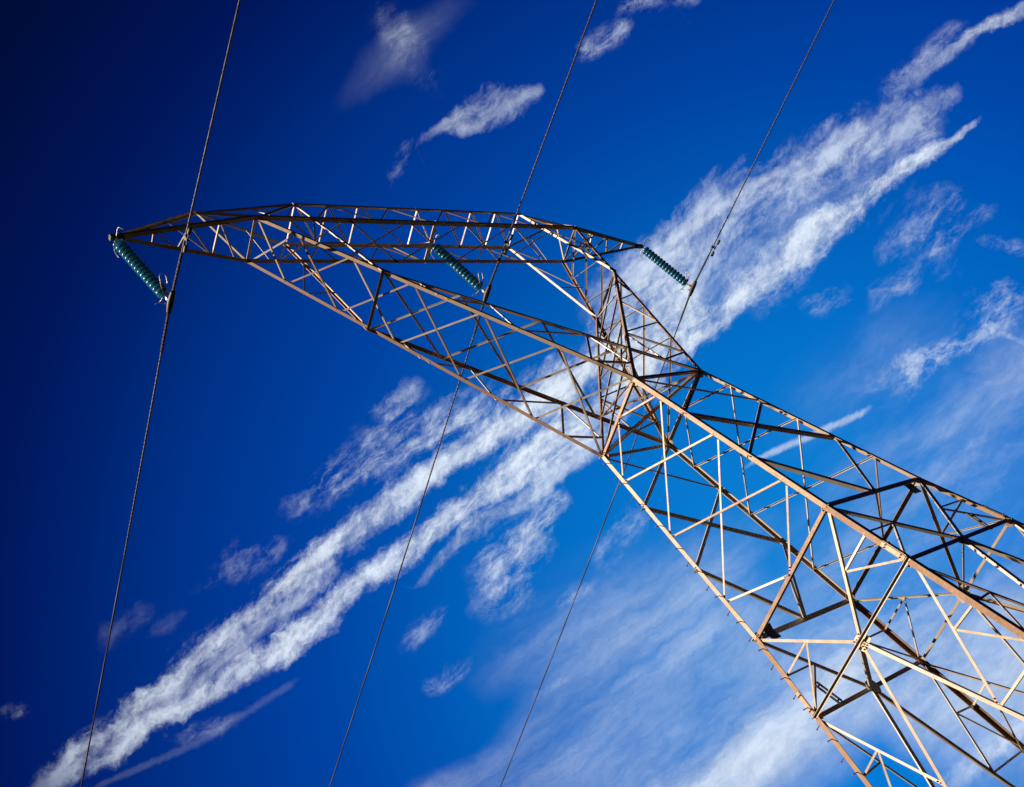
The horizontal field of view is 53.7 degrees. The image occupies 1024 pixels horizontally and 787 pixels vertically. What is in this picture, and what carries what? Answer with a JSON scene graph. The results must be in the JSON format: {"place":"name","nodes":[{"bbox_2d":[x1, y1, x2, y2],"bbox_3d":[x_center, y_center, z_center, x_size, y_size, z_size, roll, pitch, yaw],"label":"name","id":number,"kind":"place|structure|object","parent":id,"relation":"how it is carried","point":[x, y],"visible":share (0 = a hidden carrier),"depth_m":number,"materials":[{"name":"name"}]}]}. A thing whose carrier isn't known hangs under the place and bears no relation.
{"place":"outdoors","nodes":[
{"label":"outdoors","id":0,"kind":"place"},
{"bbox_2d":[0,0,1023,786],"label":"sky","id":1,"kind":"structure","parent":0,"point":[863,282],"materials":[{"name":"blue"}]},
{"bbox_3d":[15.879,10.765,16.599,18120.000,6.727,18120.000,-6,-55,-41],"label":"ground","id":2,"kind":"structure","parent":0,"visible":0},
{"bbox_2d":[108,203,1023,786],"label":"lattice pylon","id":3,"kind":"object","parent":2,"relation":"on","point":[960,591],"visible":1,"depth_m":27.47,"materials":[{"name":"metal"}]},
{"bbox_2d":[113,227,168,303],"bbox_3d":[-10.202,-3.470,27.814,0.368,2.993,0.896,-17,-37,-49],"label":"insulator string","id":4,"kind":"object","parent":3,"relation":"hanging from","point":[140,268],"visible":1,"depth_m":27.73,"materials":[{"name":"green glass"}]},
{"bbox_2d":[80,0,240,786],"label":"power line","id":5,"kind":"object","parent":4,"relation":"hanging from","point":[170,302],"visible":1,"depth_m":27.48,"materials":[{"name":"metal"}]},
{"bbox_2d":[183,227,191,252],"bbox_3d":[-8.460,-4.020,26.286,0.109,0.254,0.745,-5,-51,-42],"label":"vibration damper","id":6,"kind":"object","parent":5,"relation":"attached to","point":[186,238],"visible":1,"depth_m":26.27,"materials":[{"name":"metal"}]},
{"bbox_2d":[431,235,484,295],"bbox_3d":[-1.873,-4.418,35.164,0.368,2.993,0.896,-17,-37,-49],"label":"insulator string","id":7,"kind":"object","parent":3,"relation":"hanging from","point":[458,267],"visible":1,"depth_m":35.11,"materials":[{"name":"green glass"}]},
{"bbox_2d":[329,0,596,786],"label":"power line","id":8,"kind":"object","parent":7,"relation":"hanging from","point":[487,293],"visible":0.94,"depth_m":35.04,"materials":[{"name":"metal"}]},
{"bbox_2d":[504,234,512,254],"bbox_3d":[-0.157,-4.992,33.662,0.109,0.254,0.745,-5,-53,-42],"label":"vibration damper","id":9,"kind":"object","parent":8,"relation":"attached to","point":[507,244],"visible":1,"depth_m":33.65,"materials":[{"name":"metal"}]},
{"bbox_2d":[640,239,690,289],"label":"insulator string","id":10,"kind":"object","parent":3,"relation":"hanging from","point":[663,264],"visible":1,"depth_m":42.51,"materials":[{"name":"green glass"}]},
{"bbox_2d":[500,0,834,786],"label":"power line","id":11,"kind":"object","parent":10,"relation":"hanging from","point":[692,288],"visible":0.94,"depth_m":42.13,"materials":[{"name":"metal"}]},
{"bbox_2d":[711,240,719,256],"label":"vibration damper","id":12,"kind":"object","parent":11,"relation":"attached to","point":[714,247],"visible":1,"depth_m":41.00,"materials":[{"name":"metal"}]}
]}

